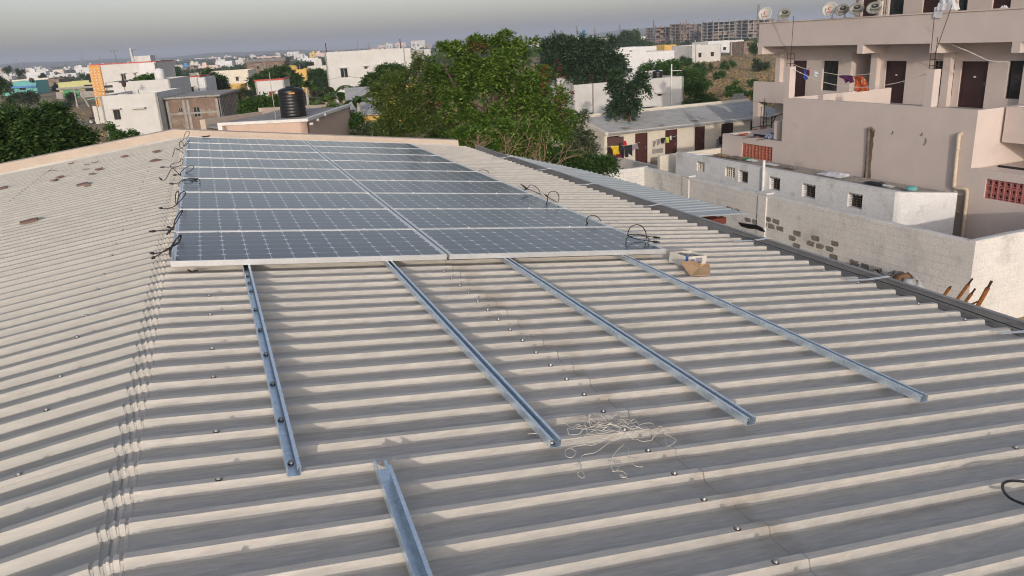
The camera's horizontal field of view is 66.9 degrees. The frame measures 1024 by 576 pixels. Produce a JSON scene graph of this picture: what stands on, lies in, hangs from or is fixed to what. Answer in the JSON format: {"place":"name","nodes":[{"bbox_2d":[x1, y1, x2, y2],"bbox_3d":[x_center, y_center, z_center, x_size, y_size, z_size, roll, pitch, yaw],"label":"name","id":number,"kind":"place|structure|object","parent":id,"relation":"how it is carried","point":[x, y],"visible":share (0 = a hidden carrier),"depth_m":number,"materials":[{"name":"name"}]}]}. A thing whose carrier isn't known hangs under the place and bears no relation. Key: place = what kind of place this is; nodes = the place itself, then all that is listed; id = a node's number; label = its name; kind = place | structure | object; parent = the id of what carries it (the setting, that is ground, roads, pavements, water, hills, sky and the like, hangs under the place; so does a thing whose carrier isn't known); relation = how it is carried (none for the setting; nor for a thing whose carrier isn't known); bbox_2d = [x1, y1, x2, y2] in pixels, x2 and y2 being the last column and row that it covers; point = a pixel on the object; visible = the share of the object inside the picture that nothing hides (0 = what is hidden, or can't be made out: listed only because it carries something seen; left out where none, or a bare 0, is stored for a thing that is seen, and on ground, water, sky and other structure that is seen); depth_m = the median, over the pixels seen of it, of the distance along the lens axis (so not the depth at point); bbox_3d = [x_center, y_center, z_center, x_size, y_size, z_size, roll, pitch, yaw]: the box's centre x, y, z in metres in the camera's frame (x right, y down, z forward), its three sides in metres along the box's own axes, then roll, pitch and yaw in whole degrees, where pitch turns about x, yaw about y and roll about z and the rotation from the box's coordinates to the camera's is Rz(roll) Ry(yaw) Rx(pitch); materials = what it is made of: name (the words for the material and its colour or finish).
{"place":"outdoors","nodes":[
{"label":"outdoors","id":0,"kind":"place"},
{"bbox_2d":[56,80,94,98],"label":"lime house","id":1,"kind":"structure","parent":0,"point":[63,88],"depth_m":182.00,"materials":[{"name":"yellow paint"}]},
{"bbox_2d":[75,122,104,125],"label":"dirt lane","id":2,"kind":"structure","parent":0,"point":[93,124],"depth_m":102.28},
{"bbox_2d":[87,97,104,123],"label":"awning shed","id":3,"kind":"structure","parent":2,"relation":"on","point":[98,114],"depth_m":102.62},
{"bbox_2d":[243,57,290,73],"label":"unfinished house","id":4,"kind":"structure","parent":0,"point":[260,64],"depth_m":173.85,"materials":[{"name":"grey concrete"}]},
{"bbox_2d":[0,27,666,68],"bbox_3d":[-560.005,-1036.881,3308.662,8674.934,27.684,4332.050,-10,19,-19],"label":"hills","id":5,"kind":"structure","parent":0,"point":[642,31],"depth_m":3010.51,"materials":[{"name":"grey"}]},
{"bbox_2d":[324,39,412,102],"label":"white house","id":6,"kind":"structure","parent":0,"point":[352,64],"depth_m":117.31,"materials":[{"name":"paint"}]},
{"bbox_2d":[0,0,855,64],"label":"sky","id":7,"kind":"structure","parent":0,"point":[30,30],"materials":[{"name":"grey"}]},
{"bbox_2d":[0,45,1023,319],"bbox_3d":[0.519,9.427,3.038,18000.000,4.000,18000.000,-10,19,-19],"label":"ground","id":8,"kind":"structure","parent":0,"point":[82,105],"depth_m":150.56,"materials":[{"name":"brown soil"}]},
{"bbox_2d":[0,75,19,109],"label":"edge bush","id":9,"kind":"object","parent":8,"relation":"on","point":[10,100],"visible":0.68,"depth_m":98.37,"materials":[{"name":"green plant"}]},
{"bbox_2d":[3,79,50,95],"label":"teal house","id":10,"kind":"structure","parent":8,"relation":"on","point":[39,86],"depth_m":218.10,"materials":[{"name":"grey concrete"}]},
{"bbox_2d":[8,89,79,106],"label":"field scrub","id":11,"kind":"object","parent":8,"relation":"on","point":[30,96],"visible":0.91,"depth_m":140.99,"materials":[{"name":"green plant"}]},
{"bbox_2d":[0,99,103,162],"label":"bushy tree","id":12,"kind":"object","parent":8,"relation":"on","point":[49,127],"visible":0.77,"depth_m":19.79,"materials":[{"name":"green plant"}]},
{"bbox_2d":[102,121,140,141],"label":"weed bush","id":13,"kind":"object","parent":8,"relation":"on","point":[113,133],"visible":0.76,"depth_m":52.55,"materials":[{"name":"green plant"}]},
{"bbox_2d":[88,48,175,105],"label":"white house","id":14,"kind":"structure","parent":8,"relation":"on","point":[101,75],"depth_m":128.71,"materials":[{"name":"paint"}]},
{"bbox_2d":[99,88,181,140],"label":"white house","id":15,"kind":"structure","parent":8,"relation":"on","point":[142,112],"depth_m":73.45,"materials":[{"name":"paint"}]},
{"bbox_2d":[104,76,191,94],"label":"white house","id":16,"kind":"structure","parent":8,"relation":"on","point":[183,83],"depth_m":86.97,"materials":[{"name":"paint"}]},
{"bbox_2d":[162,89,239,128],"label":"unfinished house","id":17,"kind":"structure","parent":8,"relation":"on","point":[188,110],"depth_m":75.76,"materials":[{"name":"grey concrete"}]},
{"bbox_2d":[196,76,216,90],"bbox_3d":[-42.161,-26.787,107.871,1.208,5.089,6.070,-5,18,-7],"label":"white house","id":18,"kind":"structure","parent":8,"relation":"on","point":[208,83],"depth_m":104.88,"materials":[{"name":"paint"}]},
{"bbox_2d":[196,65,231,89],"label":"tree","id":19,"kind":"object","parent":8,"relation":"on","point":[222,81],"visible":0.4,"depth_m":112.76,"materials":[{"name":"green plant"}]},
{"bbox_2d":[189,69,255,94],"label":"cream house","id":20,"kind":"structure","parent":8,"relation":"on","point":[237,76],"depth_m":149.04,"materials":[{"name":"paint"}]},
{"bbox_2d":[234,92,279,114],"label":"bushy tree","id":21,"kind":"object","parent":8,"relation":"on","point":[249,105],"visible":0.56,"depth_m":55.19,"materials":[{"name":"green plant"}]},
{"bbox_2d":[200,104,328,129],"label":"terrace wall","id":22,"kind":"structure","parent":8,"relation":"on","point":[209,124],"depth_m":27.62,"materials":[{"name":"pink paint"}]},
{"bbox_2d":[254,77,289,96],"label":"white house","id":23,"kind":"structure","parent":8,"relation":"on","point":[263,85],"depth_m":90.63,"materials":[{"name":"paint"}]},
{"bbox_2d":[243,63,305,93],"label":"mango tree","id":24,"kind":"object","parent":8,"relation":"on","point":[276,72],"visible":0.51,"depth_m":110.67,"materials":[{"name":"green plant"}]},
{"bbox_2d":[217,104,351,134],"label":"roof annexe","id":25,"kind":"structure","parent":8,"relation":"on","point":[331,120],"depth_m":25.39,"materials":[{"name":"beige paint"}]},
{"bbox_2d":[278,86,306,117],"bbox_3d":[-7.406,-6.282,26.097,0.850,0.990,0.855,-10,19,-19],"label":"water tank","id":26,"kind":"object","parent":25,"relation":"on","point":[292,101],"visible":1,"depth_m":25.79,"materials":[{"name":"black plastic"}]},
{"bbox_2d":[306,67,327,92],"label":"round tree","id":27,"kind":"object","parent":8,"relation":"on","point":[313,74],"visible":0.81,"depth_m":139.94,"materials":[{"name":"green plant"}]},
{"bbox_2d":[322,101,368,134],"bbox_3d":[-6.315,-4.275,30.463,2.333,6.074,2.015,-10,19,-19],"label":"hedge bush","id":28,"kind":"object","parent":8,"relation":"on","point":[356,118],"visible":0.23,"depth_m":29.55,"materials":[{"name":"green plant"}]},
{"bbox_2d":[342,94,381,113],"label":"banana plant","id":29,"kind":"object","parent":8,"relation":"on","point":[356,101],"visible":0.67,"depth_m":42.07,"materials":[{"name":"green plant"}]},
{"bbox_2d":[0,34,756,94],"bbox_3d":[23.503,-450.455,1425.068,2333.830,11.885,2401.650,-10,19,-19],"label":"scrub","id":30,"kind":"object","parent":8,"relation":"on","point":[187,70],"visible":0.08,"depth_m":605.42,"materials":[{"name":"green plant"}]},
{"bbox_2d":[351,61,409,87],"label":"leafy tree","id":31,"kind":"object","parent":8,"relation":"on","point":[376,75],"visible":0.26,"depth_m":52.05,"materials":[{"name":"green plant"}]},
{"bbox_2d":[350,119,411,136],"bbox_3d":[-4.747,-3.822,29.863,2.529,5.428,1.290,-6,18,-10],"label":"pale bush","id":32,"kind":"object","parent":8,"relation":"on","point":[363,130],"visible":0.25,"depth_m":28.79,"materials":[{"name":"green plant"}]},
{"bbox_2d":[345,81,429,120],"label":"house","id":33,"kind":"structure","parent":8,"relation":"on","point":[351,93],"depth_m":45.55,"materials":[{"name":"white paint"}]},
{"bbox_2d":[361,51,442,137],"bbox_3d":[-3.451,-3.825,25.806,2.251,7.774,2.195,-19,24,-40],"label":"olive tree","id":34,"kind":"object","parent":8,"relation":"on","point":[409,101],"visible":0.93,"depth_m":24.82,"materials":[{"name":"green plant"}]},
{"bbox_2d":[40,54,775,142],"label":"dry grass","id":35,"kind":"structure","parent":8,"relation":"on","point":[744,73],"depth_m":124.01,"materials":[{"name":"brown plant"}]},
{"bbox_2d":[444,115,555,160],"bbox_3d":[-0.166,-2.213,23.357,3.216,5.869,1.943,-10,19,-19],"label":"green shrub","id":36,"kind":"object","parent":8,"relation":"on","point":[506,126],"visible":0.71,"depth_m":22.45,"materials":[{"name":"green plant"}]},
{"bbox_2d":[419,26,581,156],"bbox_3d":[-0.521,-5.300,28.937,6.327,8.430,3.538,-3,18,0],"label":"broad tree","id":37,"kind":"object","parent":8,"relation":"on","point":[531,94],"visible":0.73,"depth_m":27.57,"materials":[{"name":"green plant"}]},
{"bbox_2d":[0,128,1023,575],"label":"metal roof building","id":38,"kind":"structure","parent":8,"relation":"on","point":[138,432],"depth_m":3.58,"materials":[{"name":"beige paint"}]},
{"bbox_2d":[180,131,309,145],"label":"solar panel","id":39,"kind":"object","parent":38,"relation":"on","point":[218,140],"visible":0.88,"depth_m":13.28,"materials":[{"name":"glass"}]},
{"bbox_2d":[177,140,316,151],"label":"solar panel","id":40,"kind":"object","parent":38,"relation":"on","point":[243,147],"visible":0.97,"depth_m":12.37,"materials":[{"name":"glass"}]},
{"bbox_2d":[172,148,327,159],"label":"solar panel","id":41,"kind":"object","parent":38,"relation":"on","point":[252,154],"visible":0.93,"depth_m":11.47,"materials":[{"name":"glass"}]},
{"bbox_2d":[159,165,352,180],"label":"solar panel","id":42,"kind":"object","parent":38,"relation":"on","point":[253,173],"visible":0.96,"depth_m":9.64,"materials":[{"name":"glass"}]},
{"bbox_2d":[169,178,368,192],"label":"solar panel","id":43,"kind":"object","parent":38,"relation":"on","point":[255,185],"visible":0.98,"depth_m":8.74,"materials":[{"name":"glass"}]},
{"bbox_2d":[242,265,300,476],"bbox_3d":[-2.977,-0.960,8.178,0.050,0.036,12.100,-2,16,-21],"label":"mounting rail","id":44,"kind":"object","parent":38,"relation":"attached to","point":[291,460],"visible":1,"depth_m":3.49,"materials":[{"name":"metal"}]},
{"bbox_2d":[160,157,338,168],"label":"solar panel","id":45,"kind":"object","parent":44,"relation":"on","point":[251,163],"visible":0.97,"depth_m":10.55,"materials":[{"name":"glass"}]},
{"bbox_2d":[159,191,388,208],"bbox_3d":[-2.393,-0.920,7.815,2.120,0.176,1.026,-2,16,-21],"label":"solar panel","id":46,"kind":"object","parent":38,"relation":"on","point":[255,200],"visible":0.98,"depth_m":7.83,"materials":[{"name":"glass"}]},
{"bbox_2d":[150,229,446,266],"bbox_3d":[-1.655,-0.386,6.027,2.100,0.177,0.992,-2,16,-21],"label":"solar panel","id":47,"kind":"object","parent":38,"relation":"on","point":[206,248],"visible":1,"depth_m":5.93,"materials":[{"name":"glass"}]},
{"bbox_2d":[304,140,421,148],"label":"solar panel","id":48,"kind":"object","parent":38,"relation":"on","point":[357,144],"visible":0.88,"depth_m":14.02,"materials":[{"name":"glass"}]},
{"bbox_2d":[311,146,436,154],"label":"solar panel","id":49,"kind":"object","parent":38,"relation":"on","point":[364,150],"visible":0.85,"depth_m":13.11,"materials":[{"name":"glass"}]},
{"bbox_2d":[373,460,432,575],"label":"loose rail","id":50,"kind":"object","parent":38,"relation":"on","point":[415,558],"visible":1,"depth_m":2.52,"materials":[{"name":"metal"}]},
{"bbox_2d":[330,160,475,170],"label":"solar panel","id":51,"kind":"object","parent":38,"relation":"on","point":[392,165],"visible":0.85,"depth_m":11.29,"materials":[{"name":"glass"}]},
{"bbox_2d":[341,169,540,194],"bbox_3d":[-0.969,-1.415,9.969,2.104,0.149,1.998,-2,16,-21],"label":"solar panel","id":52,"kind":"object","parent":38,"relation":"on","point":[391,175],"visible":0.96,"depth_m":10.37,"materials":[{"name":"glass"}]},
{"bbox_2d":[355,180,558,202],"bbox_3d":[-0.675,-1.200,9.198,2.068,0.176,1.679,-2,16,-21],"label":"solar panel","id":53,"kind":"object","parent":38,"relation":"on","point":[399,186],"visible":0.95,"depth_m":9.46,"materials":[{"name":"glass"}]},
{"bbox_2d":[371,193,565,209],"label":"solar panel","id":54,"kind":"object","parent":38,"relation":"on","point":[390,201],"visible":0.84,"depth_m":8.56,"materials":[{"name":"glass"}]},
{"bbox_2d":[382,261,561,447],"bbox_3d":[-2.026,-0.996,8.538,0.050,0.036,12.130,-2,16,-21],"label":"mounting rail","id":55,"kind":"object","parent":38,"relation":"attached to","point":[547,434],"visible":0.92,"depth_m":3.88,"materials":[{"name":"metal"}]},
{"bbox_2d":[149,209,413,234],"bbox_3d":[-2.040,-0.666,6.901,2.154,0.213,1.026,-2,16,-21],"label":"solar panel","id":56,"kind":"object","parent":55,"relation":"on","point":[235,220],"visible":0.96,"depth_m":6.91,"materials":[{"name":"glass"}]},
{"bbox_2d":[391,208,610,229],"bbox_3d":[-0.113,-0.717,7.670,1.956,0.121,1.026,-2,16,-21],"label":"solar panel","id":57,"kind":"object","parent":38,"relation":"on","point":[416,219],"visible":0.94,"depth_m":7.65,"materials":[{"name":"glass"}]},
{"bbox_2d":[529,413,675,478],"bbox_3d":[0.404,0.639,3.200,0.616,0.078,0.492,-17,23,-37],"label":"string tangle","id":58,"kind":"object","parent":38,"relation":"on","point":[598,426],"visible":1,"depth_m":3.29,"materials":[{"name":"white fabric"}]},
{"bbox_2d":[498,258,755,425],"bbox_3d":[-1.139,-1.031,8.877,0.050,0.036,12.150,-3,16,-21],"label":"mounting rail","id":59,"kind":"object","parent":38,"relation":"attached to","point":[733,409],"visible":0.89,"depth_m":4.24,"materials":[{"name":"metal"}]},
{"bbox_2d":[320,152,488,172],"bbox_3d":[-1.683,-1.910,11.747,2.117,0.076,2.089,-2,16,-21],"label":"solar panel","id":60,"kind":"object","parent":59,"relation":"on","point":[381,157],"visible":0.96,"depth_m":12.20,"materials":[{"name":"glass"}]},
{"bbox_2d":[417,224,665,258],"bbox_3d":[0.322,-0.486,6.801,2.109,0.190,0.992,-2,16,-21],"label":"solar panel","id":61,"kind":"object","parent":59,"relation":"on","point":[465,243],"visible":1,"depth_m":6.67,"materials":[{"name":"glass"}]},
{"bbox_2d":[669,251,706,265],"bbox_3d":[1.494,-0.252,6.585,0.235,0.089,0.203,-5,16,-29],"label":"cardboard box","id":62,"kind":"object","parent":38,"relation":"on","point":[678,257],"visible":0.84,"depth_m":6.54,"materials":[{"name":"cardboard"}]},
{"bbox_2d":[681,260,709,275],"bbox_3d":[1.503,-0.162,6.213,0.232,0.086,0.203,-10,19,-19],"label":"cardboard sheet","id":63,"kind":"object","parent":38,"relation":"on","point":[694,268],"visible":1,"depth_m":6.21,"materials":[{"name":"brown cardboard"}]},
{"bbox_2d":[613,255,927,401],"bbox_3d":[-0.155,-1.074,9.270,0.050,0.036,12.140,-2,16,-21],"label":"mounting rail","id":64,"kind":"object","parent":38,"relation":"attached to","point":[885,380],"visible":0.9,"depth_m":4.68,"materials":[{"name":"metal"}]},
{"bbox_2d":[733,233,1021,329],"bbox_3d":[3.285,0.158,5.626,0.047,0.024,5.400,-10,19,-19],"label":"eave wire","id":65,"kind":"object","parent":38,"relation":"attached to","point":[888,283],"visible":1,"depth_m":6.20,"materials":[{"name":"rubber"}]},
{"bbox_2d":[515,122,584,164],"bbox_3d":[0.981,-1.751,21.933,2.567,5.627,2.256,9,22,34],"label":"dry bush","id":66,"kind":"object","parent":8,"relation":"on","point":[535,155],"visible":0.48,"depth_m":21.67,"materials":[{"name":"brown plant"}]},
{"bbox_2d":[529,142,623,176],"bbox_3d":[1.816,-2.237,24.477,3.458,5.032,1.631,-1,18,7],"label":"green shrub","id":67,"kind":"object","parent":8,"relation":"on","point":[607,163],"visible":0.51,"depth_m":23.62,"materials":[{"name":"green plant"}]},
{"bbox_2d":[554,108,602,156],"bbox_3d":[2.642,-4.532,31.035,2.123,5.282,1.679,-3,18,-1],"label":"pale bush","id":68,"kind":"object","parent":8,"relation":"on","point":[583,139],"visible":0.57,"depth_m":30.46,"materials":[{"name":"green plant"}]},
{"bbox_2d":[532,30,633,84],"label":"spreading tree","id":69,"kind":"object","parent":8,"relation":"on","point":[574,56],"visible":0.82,"depth_m":65.60,"materials":[{"name":"green plant"}]},
{"bbox_2d":[546,64,683,121],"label":"white house","id":70,"kind":"structure","parent":8,"relation":"on","point":[593,98],"depth_m":66.76,"materials":[{"name":"paint"}]},
{"bbox_2d":[506,154,747,223],"bbox_3d":[0.485,0.101,16.908,3.850,5.236,9.092,-10,19,-22],"label":"lean to roof","id":71,"kind":"object","parent":8,"relation":"on","point":[712,211],"visible":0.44,"depth_m":14.63,"materials":[{"name":"grey metal"}]},
{"bbox_2d":[603,66,655,122],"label":"slim tree","id":72,"kind":"object","parent":8,"relation":"on","point":[618,104],"visible":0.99,"depth_m":47.75,"materials":[{"name":"green plant"}]},
{"bbox_2d":[605,154,657,168],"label":"yard wall","id":73,"kind":"structure","parent":8,"relation":"on","point":[626,163],"depth_m":43.46,"materials":[{"name":"grey concrete"}]},
{"bbox_2d":[614,28,649,46],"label":"round tree","id":74,"kind":"object","parent":8,"relation":"on","point":[632,38],"visible":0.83,"depth_m":318.31,"materials":[{"name":"green plant"}]},
{"bbox_2d":[646,23,688,43],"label":"unfinished block","id":75,"kind":"structure","parent":8,"relation":"on","point":[661,34],"depth_m":589.52,"materials":[{"name":"concrete"}]},
{"bbox_2d":[569,98,774,163],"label":"building","id":76,"kind":"structure","parent":8,"relation":"on","point":[709,127],"depth_m":48.68,"materials":[{"name":"beige paint"}]},
{"bbox_2d":[607,137,623,157],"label":"door","id":77,"kind":"structure","parent":76,"relation":"in","point":[612,141],"depth_m":46.22,"materials":[{"name":"red paint"}]},
{"bbox_2d":[635,132,646,162],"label":"door","id":78,"kind":"structure","parent":76,"relation":"in","point":[641,153],"depth_m":47.20,"materials":[{"name":"red paint"}]},
{"bbox_2d":[665,129,676,153],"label":"door","id":79,"kind":"structure","parent":76,"relation":"in","point":[671,147],"depth_m":47.97,"materials":[{"name":"red paint"}]},
{"bbox_2d":[695,126,704,150],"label":"door","id":80,"kind":"structure","parent":76,"relation":"in","point":[699,131],"depth_m":48.72,"materials":[{"name":"red paint"}]},
{"bbox_2d":[635,58,720,103],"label":"thorn shrub","id":81,"kind":"object","parent":8,"relation":"on","point":[693,87],"visible":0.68,"depth_m":78.65,"materials":[{"name":"green plant"}]},
{"bbox_2d":[669,21,689,42],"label":"unfinished block","id":82,"kind":"structure","parent":8,"relation":"on","point":[674,32],"depth_m":563.86,"materials":[{"name":"concrete"}]},
{"bbox_2d":[657,147,721,172],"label":"garden wall","id":83,"kind":"structure","parent":8,"relation":"on","point":[667,162],"depth_m":36.51,"materials":[{"name":"beige paint"}]},
{"bbox_2d":[681,21,703,41],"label":"unfinished block","id":84,"kind":"structure","parent":8,"relation":"on","point":[695,31],"depth_m":588.13,"materials":[{"name":"concrete"}]},
{"bbox_2d":[692,40,743,52],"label":"white house","id":85,"kind":"structure","parent":8,"relation":"on","point":[725,46],"depth_m":242.07,"materials":[{"name":"paint"}]},
{"bbox_2d":[701,18,745,41],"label":"unfinished block","id":86,"kind":"structure","parent":8,"relation":"on","point":[713,31],"depth_m":555.09,"materials":[{"name":"grey concrete"}]},
{"bbox_2d":[723,79,751,97],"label":"round shrub","id":87,"kind":"object","parent":8,"relation":"on","point":[731,90],"visible":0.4,"depth_m":89.54,"materials":[{"name":"green plant"}]},
{"bbox_2d":[735,17,784,39],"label":"unfinished block","id":88,"kind":"structure","parent":8,"relation":"on","point":[744,29],"depth_m":547.07,"materials":[{"name":"grey concrete"}]},
{"bbox_2d":[604,166,1023,317],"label":"compound wall","id":89,"kind":"structure","parent":8,"relation":"on","point":[937,262],"depth_m":22.35,"materials":[{"name":"white paint"}]},
{"bbox_2d":[676,152,961,234],"bbox_3d":[11.277,-3.711,30.553,3.515,2.994,11.800,-10,19,-22],"label":"block hut","id":90,"kind":"object","parent":8,"relation":"on","point":[928,209],"visible":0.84,"depth_m":27.08,"materials":[{"name":"beige paint"}]},
{"bbox_2d":[722,0,1023,239],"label":"apartment building","id":91,"kind":"structure","parent":8,"relation":"on","point":[951,119],"depth_m":31.69,"materials":[{"name":"beige paint"}]},
{"bbox_2d":[793,61,806,96],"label":"door","id":92,"kind":"structure","parent":91,"relation":"in","point":[800,82],"depth_m":42.01,"materials":[{"name":"red paint"}]},
{"bbox_2d":[821,1,837,17],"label":"satellite dish","id":93,"kind":"object","parent":91,"relation":"on","point":[828,8],"visible":1,"depth_m":37.28,"materials":[{"name":"metal"}]},
{"bbox_2d":[823,61,838,90],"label":"window","id":94,"kind":"structure","parent":91,"relation":"in","point":[829,66],"depth_m":40.11,"materials":[{"name":"black glass"}]},
{"bbox_2d":[794,64,870,74],"bbox_3d":[12.655,-8.746,30.959,0.019,0.444,4.230,-10,19,-22],"label":"clothes line","id":95,"kind":"object","parent":91,"relation":"attached to","point":[829,73],"visible":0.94,"depth_m":31.05,"materials":[{"name":"grey fabric"}]},
{"bbox_2d":[853,76,868,91],"bbox_3d":[13.359,-7.816,29.698,0.111,0.624,0.799,-10,19,-21],"label":"hanging cloth","id":96,"kind":"object","parent":95,"relation":"hanging from","point":[860,82],"visible":0.98,"depth_m":29.70,"materials":[{"name":"orange fabric"}]},
{"bbox_2d":[885,61,906,102],"bbox_3d":[18.114,-9.719,36.559,0.095,1.920,1.160,-10,19,-22],"label":"door","id":97,"kind":"structure","parent":91,"relation":"in","point":[895,70],"depth_m":36.54,"materials":[{"name":"red paint"}]},
{"bbox_2d":[889,0,903,14],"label":"window","id":98,"kind":"structure","parent":91,"relation":"in","point":[896,6],"depth_m":35.89,"materials":[{"name":"black glass"}]},
{"bbox_2d":[933,0,959,18],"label":"white sheet","id":99,"kind":"object","parent":91,"relation":"on","point":[942,5],"visible":1,"depth_m":31.91,"materials":[{"name":"fabric"}]},
{"bbox_2d":[958,61,988,107],"bbox_3d":[19.708,-8.678,33.058,0.095,1.920,1.230,-10,19,-22],"label":"door","id":100,"kind":"structure","parent":91,"relation":"in","point":[974,73],"depth_m":33.08,"materials":[{"name":"red paint"}]},
{"bbox_2d":[1006,61,1023,98],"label":"window","id":101,"kind":"structure","parent":91,"relation":"in","point":[1016,67],"depth_m":31.47,"materials":[{"name":"black glass"}]},
{"bbox_2d":[602,46,656,51],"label":"white house","id":102,"kind":"structure","parent":0,"point":[639,48],"depth_m":192.15,"materials":[{"name":"paint"}]},
{"bbox_2d":[586,50,674,71],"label":"white house","id":103,"kind":"structure","parent":0,"point":[636,59],"depth_m":130.28,"materials":[{"name":"paint"}]},
{"bbox_2d":[672,44,720,62],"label":"white house","id":104,"kind":"structure","parent":0,"point":[708,52],"depth_m":186.71,"materials":[{"name":"paint"}]},
{"bbox_2d":[729,41,753,54],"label":"brown house","id":105,"kind":"structure","parent":0,"point":[740,47],"depth_m":221.88,"materials":[{"name":"grey concrete"}]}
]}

